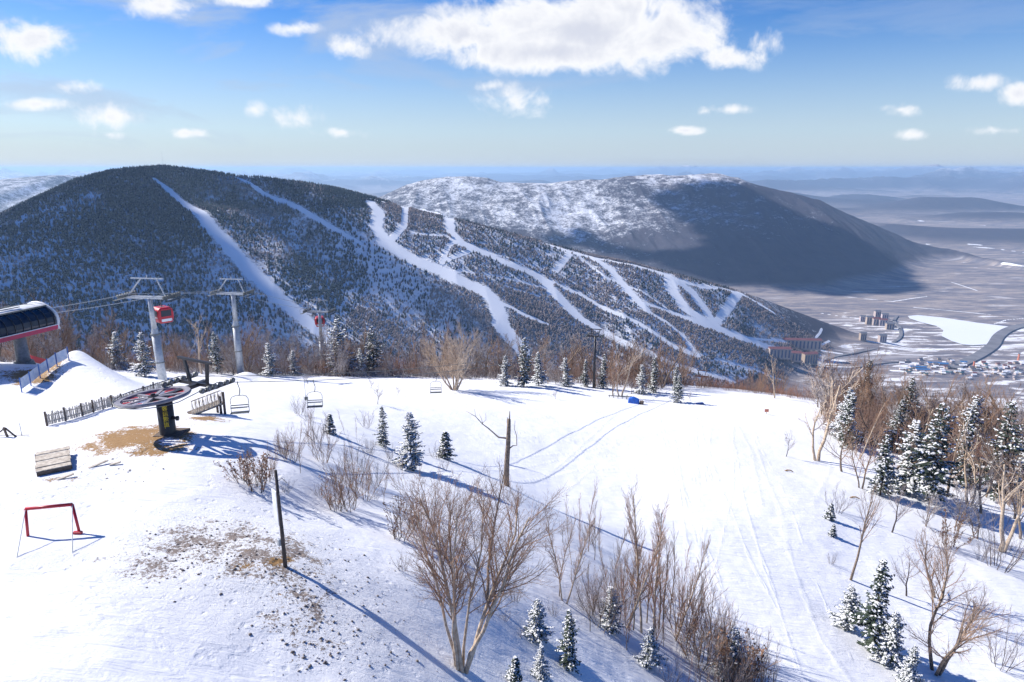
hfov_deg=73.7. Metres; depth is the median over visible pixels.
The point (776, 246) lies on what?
mountain
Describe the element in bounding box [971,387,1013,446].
bare tree
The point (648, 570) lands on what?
bare tree
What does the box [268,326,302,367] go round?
bare tree
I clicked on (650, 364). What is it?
bare tree
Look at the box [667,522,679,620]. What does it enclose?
sapling
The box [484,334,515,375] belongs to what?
bare tree
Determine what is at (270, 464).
shrub
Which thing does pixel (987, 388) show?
bare tree
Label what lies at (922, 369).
greenhouse shed
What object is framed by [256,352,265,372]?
bare tree
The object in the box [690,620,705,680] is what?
sapling
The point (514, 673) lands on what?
fir tree
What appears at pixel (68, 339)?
bare tree
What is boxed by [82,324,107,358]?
bare tree
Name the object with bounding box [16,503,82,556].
red frame
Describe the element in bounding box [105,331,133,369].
fir tree
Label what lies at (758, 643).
shrub
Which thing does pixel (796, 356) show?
hotel building
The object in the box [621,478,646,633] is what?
bare tree
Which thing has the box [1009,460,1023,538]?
bare tree
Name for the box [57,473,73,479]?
loose plank
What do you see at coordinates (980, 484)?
bare tree
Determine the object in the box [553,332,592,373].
bare tree
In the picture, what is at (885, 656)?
fir tree
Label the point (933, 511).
bare tree
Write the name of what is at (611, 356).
bare tree
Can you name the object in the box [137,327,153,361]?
bare tree
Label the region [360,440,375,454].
shrub
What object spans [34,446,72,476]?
timber platform
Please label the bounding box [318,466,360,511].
shrub
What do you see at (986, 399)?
bare tree
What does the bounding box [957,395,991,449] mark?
fir tree
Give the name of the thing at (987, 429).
bare tree
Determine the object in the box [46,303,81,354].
bare tree
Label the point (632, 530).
sapling
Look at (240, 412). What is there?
lift chair
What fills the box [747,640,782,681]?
shrub
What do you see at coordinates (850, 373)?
bare tree
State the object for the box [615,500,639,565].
sapling
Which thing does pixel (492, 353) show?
bare tree
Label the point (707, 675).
shrub
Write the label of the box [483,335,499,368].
bare tree
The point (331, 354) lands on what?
bare tree
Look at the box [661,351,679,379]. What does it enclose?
bare tree
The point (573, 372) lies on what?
undergrowth
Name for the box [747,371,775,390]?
bare tree
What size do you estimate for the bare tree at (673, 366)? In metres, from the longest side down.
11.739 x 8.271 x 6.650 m
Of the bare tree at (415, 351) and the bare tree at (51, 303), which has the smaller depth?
the bare tree at (51, 303)
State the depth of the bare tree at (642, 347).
129.33 m
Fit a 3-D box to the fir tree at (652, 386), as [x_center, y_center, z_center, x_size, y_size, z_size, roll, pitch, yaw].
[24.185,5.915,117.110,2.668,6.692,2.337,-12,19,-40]
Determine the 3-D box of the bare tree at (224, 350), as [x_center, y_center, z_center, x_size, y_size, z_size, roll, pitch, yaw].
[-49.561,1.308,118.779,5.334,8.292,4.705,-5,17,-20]
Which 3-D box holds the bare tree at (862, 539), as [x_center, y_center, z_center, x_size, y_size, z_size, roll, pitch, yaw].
[25.197,13.836,48.444,2.047,9.454,3.587,9,17,32]
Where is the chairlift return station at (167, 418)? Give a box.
[113,356,234,436]
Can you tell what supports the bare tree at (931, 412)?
on the ground
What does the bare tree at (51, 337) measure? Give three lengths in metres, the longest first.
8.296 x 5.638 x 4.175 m
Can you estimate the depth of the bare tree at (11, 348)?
97.33 m
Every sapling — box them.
[296,421,302,472]
[338,443,347,511]
[382,462,390,502]
[557,507,577,596]
[563,488,571,564]
[577,491,582,555]
[583,561,596,630]
[584,477,598,551]
[588,500,600,559]
[596,507,601,550]
[597,575,619,627]
[598,540,612,596]
[604,554,624,631]
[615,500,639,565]
[618,547,631,624]
[620,577,631,649]
[625,489,645,573]
[626,508,645,629]
[626,588,636,639]
[630,525,646,595]
[643,504,668,622]
[647,548,664,646]
[652,522,670,627]
[657,536,677,632]
[662,604,665,646]
[663,542,670,601]
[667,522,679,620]
[677,542,691,623]
[684,569,707,652]
[686,656,692,681]
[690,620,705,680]
[692,574,708,645]
[692,637,699,681]
[696,567,706,655]
[700,591,712,665]
[707,595,727,677]
[714,598,720,652]
[719,599,734,659]
[722,607,728,661]
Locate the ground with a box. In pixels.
[0,351,1023,681]
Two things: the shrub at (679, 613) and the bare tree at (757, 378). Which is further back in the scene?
the bare tree at (757, 378)
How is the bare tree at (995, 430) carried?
on the ground
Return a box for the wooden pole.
[271,470,287,567]
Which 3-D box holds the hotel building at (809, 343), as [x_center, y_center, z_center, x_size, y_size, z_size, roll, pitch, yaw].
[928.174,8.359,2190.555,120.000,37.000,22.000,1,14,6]
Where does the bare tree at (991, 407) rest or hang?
on the ground
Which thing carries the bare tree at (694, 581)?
on the ground
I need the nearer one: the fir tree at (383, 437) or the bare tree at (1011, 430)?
the fir tree at (383, 437)
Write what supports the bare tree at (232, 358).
on the ground
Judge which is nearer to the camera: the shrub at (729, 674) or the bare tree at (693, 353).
the shrub at (729, 674)
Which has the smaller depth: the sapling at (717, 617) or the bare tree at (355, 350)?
the sapling at (717, 617)
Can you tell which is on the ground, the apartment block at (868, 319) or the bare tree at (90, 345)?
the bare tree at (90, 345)
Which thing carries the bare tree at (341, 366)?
on the ground
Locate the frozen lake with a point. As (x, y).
(965, 332)
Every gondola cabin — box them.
[154,295,173,323]
[314,316,324,326]
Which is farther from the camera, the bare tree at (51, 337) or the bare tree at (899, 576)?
the bare tree at (51, 337)
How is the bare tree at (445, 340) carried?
on the ground
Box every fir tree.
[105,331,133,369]
[126,332,155,375]
[206,332,224,373]
[258,343,281,376]
[287,350,302,375]
[322,319,363,372]
[323,413,336,434]
[355,348,366,376]
[364,326,384,374]
[373,405,390,446]
[390,411,425,471]
[435,431,457,460]
[496,355,513,386]
[505,655,522,681]
[514,338,531,386]
[522,598,555,645]
[530,645,553,681]
[531,352,548,385]
[555,609,581,675]
[558,358,574,386]
[578,360,590,385]
[597,354,609,389]
[597,586,625,635]
[632,365,648,394]
[633,627,668,669]
[646,357,659,392]
[670,374,684,402]
[672,366,679,391]
[708,626,752,681]
[822,503,835,521]
[823,387,862,438]
[826,584,863,631]
[828,524,836,537]
[834,392,860,446]
[847,559,894,653]
[855,360,876,406]
[866,434,903,496]
[867,611,906,671]
[875,420,936,495]
[883,399,909,450]
[892,645,927,681]
[895,377,921,429]
[902,403,968,502]
[938,406,953,440]
[952,412,978,485]
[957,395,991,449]
[962,401,1023,501]
[976,406,990,432]
[1009,437,1023,497]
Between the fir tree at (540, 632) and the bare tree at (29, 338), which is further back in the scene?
the bare tree at (29, 338)
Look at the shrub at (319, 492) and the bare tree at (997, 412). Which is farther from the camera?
the bare tree at (997, 412)
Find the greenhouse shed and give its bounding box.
[915,368,930,370]
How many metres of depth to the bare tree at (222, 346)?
116.94 m
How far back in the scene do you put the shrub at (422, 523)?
33.66 m
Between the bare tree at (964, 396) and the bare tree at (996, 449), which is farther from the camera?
the bare tree at (964, 396)
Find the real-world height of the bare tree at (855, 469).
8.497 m
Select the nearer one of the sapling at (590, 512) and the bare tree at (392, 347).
the sapling at (590, 512)
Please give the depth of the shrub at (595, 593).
34.78 m
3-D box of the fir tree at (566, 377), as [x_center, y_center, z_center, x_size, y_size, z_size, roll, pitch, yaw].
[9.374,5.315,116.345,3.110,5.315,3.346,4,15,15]
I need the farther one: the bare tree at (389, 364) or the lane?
the lane
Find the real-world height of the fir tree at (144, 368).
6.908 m
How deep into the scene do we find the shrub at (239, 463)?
32.99 m
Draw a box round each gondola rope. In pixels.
[52,290,365,358]
[57,290,384,359]
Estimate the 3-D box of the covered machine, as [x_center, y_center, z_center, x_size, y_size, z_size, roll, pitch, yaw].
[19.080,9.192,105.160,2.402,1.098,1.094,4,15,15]
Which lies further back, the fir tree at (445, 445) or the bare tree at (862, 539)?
the fir tree at (445, 445)
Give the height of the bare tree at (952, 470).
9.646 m
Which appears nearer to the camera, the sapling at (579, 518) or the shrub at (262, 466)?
the shrub at (262, 466)
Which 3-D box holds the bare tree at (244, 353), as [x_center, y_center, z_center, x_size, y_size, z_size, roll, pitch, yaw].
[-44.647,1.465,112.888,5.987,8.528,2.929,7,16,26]
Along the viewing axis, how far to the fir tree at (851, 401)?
89.00 m
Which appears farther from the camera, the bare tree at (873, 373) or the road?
the road
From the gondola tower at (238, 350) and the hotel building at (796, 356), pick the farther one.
the hotel building at (796, 356)
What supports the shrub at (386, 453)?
on the ground
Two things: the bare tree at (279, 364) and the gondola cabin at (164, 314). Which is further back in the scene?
the bare tree at (279, 364)
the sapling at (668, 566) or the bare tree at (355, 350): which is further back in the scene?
the bare tree at (355, 350)
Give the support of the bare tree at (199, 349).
on the ground
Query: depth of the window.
82.52 m
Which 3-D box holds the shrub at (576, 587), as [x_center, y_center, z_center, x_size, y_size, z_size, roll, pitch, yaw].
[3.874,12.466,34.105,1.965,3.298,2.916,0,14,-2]
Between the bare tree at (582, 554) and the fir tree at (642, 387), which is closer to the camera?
the bare tree at (582, 554)
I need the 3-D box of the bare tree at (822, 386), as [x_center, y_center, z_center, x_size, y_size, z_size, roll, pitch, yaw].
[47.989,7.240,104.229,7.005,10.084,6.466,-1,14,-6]
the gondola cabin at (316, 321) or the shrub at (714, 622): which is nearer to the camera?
the shrub at (714, 622)
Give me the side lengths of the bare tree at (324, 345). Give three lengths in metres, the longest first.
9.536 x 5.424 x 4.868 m
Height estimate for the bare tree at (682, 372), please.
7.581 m
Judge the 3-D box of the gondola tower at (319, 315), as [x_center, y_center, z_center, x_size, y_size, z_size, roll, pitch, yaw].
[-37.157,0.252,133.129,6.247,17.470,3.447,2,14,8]
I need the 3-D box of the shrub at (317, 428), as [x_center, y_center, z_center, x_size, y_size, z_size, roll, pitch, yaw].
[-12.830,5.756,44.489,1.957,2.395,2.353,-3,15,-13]
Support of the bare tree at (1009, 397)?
on the ground
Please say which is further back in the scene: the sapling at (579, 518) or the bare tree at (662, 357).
the bare tree at (662, 357)
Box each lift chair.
[230,381,249,414]
[307,380,322,407]
[430,372,441,392]
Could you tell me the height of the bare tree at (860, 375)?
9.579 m
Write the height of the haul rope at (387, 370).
15.420 m
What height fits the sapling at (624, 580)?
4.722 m
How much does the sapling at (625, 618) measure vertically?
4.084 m
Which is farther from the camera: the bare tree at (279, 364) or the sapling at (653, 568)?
the bare tree at (279, 364)
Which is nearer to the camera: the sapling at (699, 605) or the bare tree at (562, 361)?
the sapling at (699, 605)
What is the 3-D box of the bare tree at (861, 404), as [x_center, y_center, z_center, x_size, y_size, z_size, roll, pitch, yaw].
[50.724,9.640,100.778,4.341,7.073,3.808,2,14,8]
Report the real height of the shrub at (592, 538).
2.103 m
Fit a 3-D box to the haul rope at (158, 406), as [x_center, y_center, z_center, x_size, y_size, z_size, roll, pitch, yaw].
[-19.476,2.834,37.620,3.949,0.360,4.646,6,15,23]
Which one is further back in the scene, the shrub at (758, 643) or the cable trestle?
the cable trestle
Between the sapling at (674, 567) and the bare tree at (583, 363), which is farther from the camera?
the bare tree at (583, 363)
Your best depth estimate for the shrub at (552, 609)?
32.23 m
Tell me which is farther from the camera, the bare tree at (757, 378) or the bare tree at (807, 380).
the bare tree at (757, 378)
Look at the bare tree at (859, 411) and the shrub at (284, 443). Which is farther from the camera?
the bare tree at (859, 411)
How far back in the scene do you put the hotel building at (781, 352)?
2046.19 m
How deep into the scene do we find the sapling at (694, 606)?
35.59 m
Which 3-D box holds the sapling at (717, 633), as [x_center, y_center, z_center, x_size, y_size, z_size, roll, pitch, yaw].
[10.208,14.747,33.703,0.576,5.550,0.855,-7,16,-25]
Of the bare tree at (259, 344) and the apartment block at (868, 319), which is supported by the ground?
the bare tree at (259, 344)
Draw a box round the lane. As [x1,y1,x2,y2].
[860,361,909,367]
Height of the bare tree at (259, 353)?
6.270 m
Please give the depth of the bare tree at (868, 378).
108.32 m
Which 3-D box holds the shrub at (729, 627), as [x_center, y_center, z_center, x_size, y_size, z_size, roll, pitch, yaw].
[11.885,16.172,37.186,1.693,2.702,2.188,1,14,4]
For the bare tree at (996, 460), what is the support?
on the ground
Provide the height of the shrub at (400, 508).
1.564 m
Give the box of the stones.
[66,456,418,680]
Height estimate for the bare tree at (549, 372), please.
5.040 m
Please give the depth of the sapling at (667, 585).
35.98 m
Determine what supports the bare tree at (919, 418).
on the ground
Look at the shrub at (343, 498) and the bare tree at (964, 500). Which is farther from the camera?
the bare tree at (964, 500)
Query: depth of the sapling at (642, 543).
37.62 m
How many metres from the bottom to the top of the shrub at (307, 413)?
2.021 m
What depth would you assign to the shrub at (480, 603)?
28.55 m
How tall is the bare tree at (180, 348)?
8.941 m
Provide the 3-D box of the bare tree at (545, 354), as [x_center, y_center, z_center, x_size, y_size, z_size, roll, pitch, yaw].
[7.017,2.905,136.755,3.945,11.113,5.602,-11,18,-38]
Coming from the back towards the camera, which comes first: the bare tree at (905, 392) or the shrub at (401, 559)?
the bare tree at (905, 392)
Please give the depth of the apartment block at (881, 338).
2378.48 m
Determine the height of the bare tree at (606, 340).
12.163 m
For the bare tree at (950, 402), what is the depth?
107.35 m
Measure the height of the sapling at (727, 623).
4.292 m
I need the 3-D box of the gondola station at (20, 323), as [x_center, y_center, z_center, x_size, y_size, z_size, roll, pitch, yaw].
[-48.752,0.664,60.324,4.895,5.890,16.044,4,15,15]
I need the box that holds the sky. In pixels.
[0,0,1023,172]
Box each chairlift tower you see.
[586,328,604,387]
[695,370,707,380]
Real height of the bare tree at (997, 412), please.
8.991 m
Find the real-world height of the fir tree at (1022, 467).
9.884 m
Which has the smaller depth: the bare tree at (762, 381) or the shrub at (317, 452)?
the shrub at (317, 452)
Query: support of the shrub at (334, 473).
on the ground
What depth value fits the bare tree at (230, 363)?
110.49 m
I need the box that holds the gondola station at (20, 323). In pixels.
[0,301,59,363]
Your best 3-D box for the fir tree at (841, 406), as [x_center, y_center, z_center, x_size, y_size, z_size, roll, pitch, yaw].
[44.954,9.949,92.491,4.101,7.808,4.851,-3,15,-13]
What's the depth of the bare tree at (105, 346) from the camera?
103.88 m
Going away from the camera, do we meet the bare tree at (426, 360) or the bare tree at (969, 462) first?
the bare tree at (969, 462)
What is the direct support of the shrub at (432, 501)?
on the ground
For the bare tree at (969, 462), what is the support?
on the ground
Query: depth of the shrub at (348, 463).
39.55 m
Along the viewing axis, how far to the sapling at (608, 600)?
32.95 m
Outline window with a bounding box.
[161,310,171,316]
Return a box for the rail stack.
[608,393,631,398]
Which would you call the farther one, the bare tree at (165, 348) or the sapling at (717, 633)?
the bare tree at (165, 348)
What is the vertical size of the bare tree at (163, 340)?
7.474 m
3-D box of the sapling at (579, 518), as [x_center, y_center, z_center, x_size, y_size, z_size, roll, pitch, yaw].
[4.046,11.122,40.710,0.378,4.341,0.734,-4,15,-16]
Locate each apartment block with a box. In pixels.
[859,315,865,321]
[859,331,867,340]
[865,316,873,324]
[871,317,880,324]
[873,310,881,316]
[877,334,887,342]
[878,318,887,325]
[881,313,888,318]
[885,322,894,329]
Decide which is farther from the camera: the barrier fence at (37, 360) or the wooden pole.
the barrier fence at (37, 360)
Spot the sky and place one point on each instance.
(446, 86)
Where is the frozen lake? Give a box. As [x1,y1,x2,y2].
[908,315,1007,344]
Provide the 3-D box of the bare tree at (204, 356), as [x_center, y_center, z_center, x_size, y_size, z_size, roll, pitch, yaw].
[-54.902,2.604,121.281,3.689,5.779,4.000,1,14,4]
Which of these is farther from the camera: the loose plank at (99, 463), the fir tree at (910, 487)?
the fir tree at (910, 487)
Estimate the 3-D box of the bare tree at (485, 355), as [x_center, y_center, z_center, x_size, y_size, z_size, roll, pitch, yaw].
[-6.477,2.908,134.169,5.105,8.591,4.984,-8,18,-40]
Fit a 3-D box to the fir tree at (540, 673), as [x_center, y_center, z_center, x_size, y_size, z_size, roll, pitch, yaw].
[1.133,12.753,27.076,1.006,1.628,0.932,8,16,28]
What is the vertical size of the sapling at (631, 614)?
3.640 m
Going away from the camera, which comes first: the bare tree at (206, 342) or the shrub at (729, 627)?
the shrub at (729, 627)
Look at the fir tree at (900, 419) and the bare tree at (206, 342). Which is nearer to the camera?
the fir tree at (900, 419)
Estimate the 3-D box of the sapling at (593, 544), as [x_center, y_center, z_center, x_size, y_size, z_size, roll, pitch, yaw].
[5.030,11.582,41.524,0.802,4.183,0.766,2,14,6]
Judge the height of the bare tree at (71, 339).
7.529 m
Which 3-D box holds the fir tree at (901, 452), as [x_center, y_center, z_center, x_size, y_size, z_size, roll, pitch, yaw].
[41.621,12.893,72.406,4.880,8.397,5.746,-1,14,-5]
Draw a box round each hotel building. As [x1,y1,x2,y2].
[768,346,791,359]
[783,338,821,349]
[790,350,801,361]
[801,351,818,364]
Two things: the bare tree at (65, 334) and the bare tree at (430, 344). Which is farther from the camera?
the bare tree at (430, 344)
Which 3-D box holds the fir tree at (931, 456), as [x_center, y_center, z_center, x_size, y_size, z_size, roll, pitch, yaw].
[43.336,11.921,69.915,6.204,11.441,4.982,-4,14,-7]
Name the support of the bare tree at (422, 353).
on the ground
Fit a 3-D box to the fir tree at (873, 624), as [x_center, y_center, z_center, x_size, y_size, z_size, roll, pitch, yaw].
[21.876,16.004,41.101,2.895,6.412,2.756,-4,14,-11]
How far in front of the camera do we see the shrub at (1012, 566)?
57.66 m
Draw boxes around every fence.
[19,347,69,391]
[30,355,45,363]
[43,381,172,425]
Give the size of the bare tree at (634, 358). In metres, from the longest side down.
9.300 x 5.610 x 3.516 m
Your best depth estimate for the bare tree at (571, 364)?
131.62 m
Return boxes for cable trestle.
[0,423,21,436]
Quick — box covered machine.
[628,396,643,404]
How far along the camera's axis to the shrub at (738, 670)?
34.16 m
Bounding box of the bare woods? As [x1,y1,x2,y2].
[0,165,832,388]
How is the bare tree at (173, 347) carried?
on the ground
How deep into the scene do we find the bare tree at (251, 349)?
114.34 m
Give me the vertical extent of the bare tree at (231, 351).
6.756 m
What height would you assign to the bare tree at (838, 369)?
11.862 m
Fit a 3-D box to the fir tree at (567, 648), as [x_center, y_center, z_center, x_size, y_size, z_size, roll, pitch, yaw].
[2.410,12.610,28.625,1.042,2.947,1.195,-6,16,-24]
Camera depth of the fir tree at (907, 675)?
37.98 m
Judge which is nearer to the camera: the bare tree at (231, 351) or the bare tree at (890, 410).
the bare tree at (890, 410)
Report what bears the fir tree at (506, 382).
on the ground
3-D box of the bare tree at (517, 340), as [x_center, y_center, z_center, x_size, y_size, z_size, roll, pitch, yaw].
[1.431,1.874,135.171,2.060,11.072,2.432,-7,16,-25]
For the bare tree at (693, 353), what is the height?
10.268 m
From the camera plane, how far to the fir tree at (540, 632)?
29.27 m
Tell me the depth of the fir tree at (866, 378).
116.59 m
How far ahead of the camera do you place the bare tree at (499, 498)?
29.64 m
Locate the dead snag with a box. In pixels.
[468,409,516,486]
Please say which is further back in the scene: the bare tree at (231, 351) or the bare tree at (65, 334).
the bare tree at (231, 351)
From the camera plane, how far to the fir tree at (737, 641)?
34.71 m
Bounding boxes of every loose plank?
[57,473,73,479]
[88,459,107,468]
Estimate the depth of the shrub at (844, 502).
62.31 m
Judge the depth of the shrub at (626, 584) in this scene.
35.52 m
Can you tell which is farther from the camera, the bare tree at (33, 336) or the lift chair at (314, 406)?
the bare tree at (33, 336)
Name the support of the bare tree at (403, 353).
on the ground
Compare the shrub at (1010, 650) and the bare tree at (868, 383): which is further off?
the bare tree at (868, 383)
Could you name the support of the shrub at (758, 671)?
on the ground
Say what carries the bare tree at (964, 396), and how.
on the ground
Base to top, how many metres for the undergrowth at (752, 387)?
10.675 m
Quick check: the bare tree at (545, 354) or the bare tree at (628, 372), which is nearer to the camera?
the bare tree at (628, 372)
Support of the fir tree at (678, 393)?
on the ground
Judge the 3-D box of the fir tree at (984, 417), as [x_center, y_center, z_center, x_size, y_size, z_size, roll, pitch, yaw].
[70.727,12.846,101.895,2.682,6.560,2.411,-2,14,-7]
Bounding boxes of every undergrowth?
[0,336,663,390]
[649,369,815,399]
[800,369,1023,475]
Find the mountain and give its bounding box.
[0,173,1023,324]
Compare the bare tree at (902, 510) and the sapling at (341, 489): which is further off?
the bare tree at (902, 510)
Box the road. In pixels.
[823,315,902,363]
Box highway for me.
[949,323,1023,368]
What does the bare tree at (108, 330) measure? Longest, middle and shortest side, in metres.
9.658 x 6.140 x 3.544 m
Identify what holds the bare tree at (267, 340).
on the ground
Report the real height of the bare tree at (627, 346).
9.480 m
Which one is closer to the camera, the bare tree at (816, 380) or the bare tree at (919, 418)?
the bare tree at (919, 418)
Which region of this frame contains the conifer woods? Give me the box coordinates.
[0,164,775,390]
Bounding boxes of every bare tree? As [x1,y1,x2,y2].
[0,293,44,353]
[0,302,29,354]
[25,303,39,348]
[27,323,61,357]
[31,330,64,350]
[45,306,85,352]
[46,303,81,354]
[47,337,63,355]
[49,302,77,345]
[50,299,81,349]
[59,314,78,349]
[62,318,83,350]
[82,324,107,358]
[84,324,108,357]
[85,320,106,352]
[90,341,117,365]
[93,308,135,349]
[98,310,134,350]
[118,323,135,364]
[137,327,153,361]
[150,332,169,357]
[160,336,173,367]
[163,325,183,367]
[168,328,191,360]
[168,335,193,357]
[185,311,205,373]
[192,342,207,364]
[196,316,215,358]
[209,326,241,361]
[216,337,228,369]
[220,346,249,373]
[223,337,246,362]
[224,350,235,374]
[225,328,249,355]
[227,333,253,371]
[230,315,263,349]
[241,342,260,368]
[242,315,267,358]
[243,326,274,360]
[253,342,264,364]
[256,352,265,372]
[257,324,286,368]
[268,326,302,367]
[275,338,287,362]
[276,353,289,375]
[284,343,298,361]
[286,334,304,366]
[298,345,316,372]
[299,336,322,371]
[299,346,311,364]
[313,327,331,369]
[321,327,349,375]
[330,348,350,376]
[337,360,347,376]
[338,342,354,372]
[348,341,366,363]
[354,318,373,367]
[372,336,395,369]
[378,460,575,673]
[382,351,394,375]
[388,337,395,360]
[392,329,418,372]
[393,349,402,368]
[409,336,419,367]
[412,335,433,371]
[413,336,436,362]
[415,334,431,370]
[416,325,439,367]
[416,359,428,376]
[418,317,484,390]
[434,327,456,358]
[439,328,459,363]
[441,319,449,363]
[463,338,487,371]
[465,328,487,368]
[467,339,489,368]
[470,325,506,375]
[475,455,515,599]
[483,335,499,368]
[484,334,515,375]
[486,338,512,374]
[515,325,522,361]
[525,331,557,363]
[535,332,558,369]
[537,336,555,368]
[541,357,552,383]
[542,503,562,600]
[548,365,561,383]
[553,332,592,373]
[555,353,574,373]
[556,335,580,372]
[562,344,579,375]
[566,516,595,603]
[569,334,592,374]
[575,334,599,371]
[576,338,593,369]
[590,324,621,370]
[595,364,611,384]
[603,349,618,380]
[605,343,621,372]
[606,326,652,384]
[606,353,624,394]
[610,347,645,395]
[614,341,644,380]
[620,340,642,378]
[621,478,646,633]
[626,332,653,378]
[626,342,650,377]
[628,527,668,627]
[633,357,650,376]
[641,345,662,388]
[645,494,671,635]
[646,345,673,383]
[647,333,672,383]
[660,327,695,387]
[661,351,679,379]
[669,353,689,382]
[670,348,693,381]
[675,534,710,640]
[678,338,705,382]
[738,361,769,389]
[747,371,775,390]
[756,367,770,390]
[765,356,775,397]
[769,364,788,389]
[778,369,795,393]
[784,429,794,456]
[798,367,862,460]
[800,359,838,406]
[802,358,839,413]
[802,360,830,403]
[812,366,842,413]
[814,348,838,398]
[819,421,860,471]
[821,345,866,407]
[824,372,849,413]
[831,360,856,403]
[831,414,887,488]
[834,370,875,402]
[841,382,865,410]
[845,356,883,417]
[847,370,869,399]
[850,480,889,580]
[851,358,871,395]
[852,357,890,410]
[853,346,885,394]
[854,382,873,417]
[855,395,877,442]
[859,399,888,458]
[862,351,887,399]
[869,365,920,420]
[872,368,916,429]
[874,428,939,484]
[878,376,911,417]
[882,480,917,532]
[885,370,921,422]
[885,393,909,436]
[887,369,932,424]
[889,374,924,415]
[891,546,928,595]
[897,387,967,463]
[900,398,928,430]
[902,519,1020,675]
[903,528,969,600]
[914,388,967,432]
[914,487,947,526]
[915,363,971,418]
[924,386,947,435]
[925,395,942,431]
[930,401,986,506]
[939,379,982,412]
[940,388,965,421]
[942,479,988,529]
[944,412,984,496]
[949,374,984,418]
[951,380,979,425]
[954,392,982,428]
[957,496,1005,538]
[965,443,1008,513]
[968,377,1000,422]
[969,367,1020,420]
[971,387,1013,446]
[973,392,1006,425]
[974,411,1023,496]
[974,418,997,440]
[974,437,1003,468]
[976,376,1018,416]
[977,450,1013,497]
[979,436,1023,552]
[980,393,1009,431]
[984,415,1016,439]
[986,408,1023,451]
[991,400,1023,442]
[992,382,1022,431]
[993,464,1023,518]
[998,408,1023,452]
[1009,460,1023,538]
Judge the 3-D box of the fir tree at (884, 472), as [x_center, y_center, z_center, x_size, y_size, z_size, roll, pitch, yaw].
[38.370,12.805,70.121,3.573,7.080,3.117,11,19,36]
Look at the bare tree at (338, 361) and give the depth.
116.18 m
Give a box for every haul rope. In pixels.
[112,376,217,409]
[180,335,583,376]
[218,336,599,382]
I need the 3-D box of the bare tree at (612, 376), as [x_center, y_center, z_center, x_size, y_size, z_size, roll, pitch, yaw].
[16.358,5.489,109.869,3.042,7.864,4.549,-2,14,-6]
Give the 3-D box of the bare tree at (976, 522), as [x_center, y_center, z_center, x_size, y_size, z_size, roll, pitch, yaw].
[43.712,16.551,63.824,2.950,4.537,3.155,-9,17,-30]
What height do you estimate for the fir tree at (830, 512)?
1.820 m
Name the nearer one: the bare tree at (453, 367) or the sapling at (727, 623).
the sapling at (727, 623)
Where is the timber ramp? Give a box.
[187,390,225,414]
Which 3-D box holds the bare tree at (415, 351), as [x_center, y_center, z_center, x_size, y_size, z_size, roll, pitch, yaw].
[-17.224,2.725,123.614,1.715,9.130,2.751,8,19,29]
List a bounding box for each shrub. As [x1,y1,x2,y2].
[213,450,252,482]
[226,451,274,492]
[240,436,278,481]
[240,441,253,458]
[274,422,312,462]
[274,425,297,456]
[289,392,306,414]
[297,400,314,420]
[299,412,329,440]
[303,423,340,462]
[308,484,322,496]
[318,438,367,511]
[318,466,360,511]
[322,460,342,482]
[330,440,389,500]
[338,430,377,483]
[354,453,392,486]
[356,410,374,427]
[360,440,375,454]
[383,443,394,458]
[383,494,424,540]
[390,495,408,516]
[390,550,413,571]
[400,494,427,531]
[406,502,437,538]
[420,487,439,513]
[429,442,443,459]
[472,592,487,613]
[496,579,522,602]
[497,605,512,621]
[546,598,563,616]
[569,560,606,614]
[572,561,646,630]
[577,516,603,543]
[582,573,619,610]
[595,547,663,620]
[608,539,646,592]
[655,649,694,681]
[656,584,742,670]
[657,559,727,640]
[667,574,742,659]
[692,600,739,642]
[699,663,744,681]
[700,598,781,681]
[704,634,772,681]
[705,616,755,681]
[711,627,770,681]
[712,645,755,681]
[713,619,742,647]
[721,626,773,681]
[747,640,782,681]
[822,484,859,513]
[935,509,978,549]
[971,541,992,561]
[976,501,1023,572]
[986,608,1023,671]
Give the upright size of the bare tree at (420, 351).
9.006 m
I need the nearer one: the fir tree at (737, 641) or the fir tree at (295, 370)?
the fir tree at (737, 641)
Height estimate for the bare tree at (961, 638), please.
9.891 m
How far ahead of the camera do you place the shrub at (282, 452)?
38.18 m
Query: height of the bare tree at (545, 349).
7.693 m
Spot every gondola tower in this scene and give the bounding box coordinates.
[111,275,184,379]
[206,277,257,373]
[300,298,337,368]
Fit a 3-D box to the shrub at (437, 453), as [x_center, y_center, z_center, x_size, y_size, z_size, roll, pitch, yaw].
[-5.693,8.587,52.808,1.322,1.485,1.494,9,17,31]
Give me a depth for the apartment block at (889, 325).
2615.32 m
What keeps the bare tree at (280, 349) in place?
on the ground
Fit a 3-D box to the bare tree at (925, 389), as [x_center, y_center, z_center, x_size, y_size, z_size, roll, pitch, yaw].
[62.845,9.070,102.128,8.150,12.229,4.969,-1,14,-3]
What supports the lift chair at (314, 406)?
hanging from the haul rope at (400, 375)
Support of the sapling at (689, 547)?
on the ground
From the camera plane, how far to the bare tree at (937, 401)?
98.44 m
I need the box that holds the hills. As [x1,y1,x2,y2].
[0,170,1023,433]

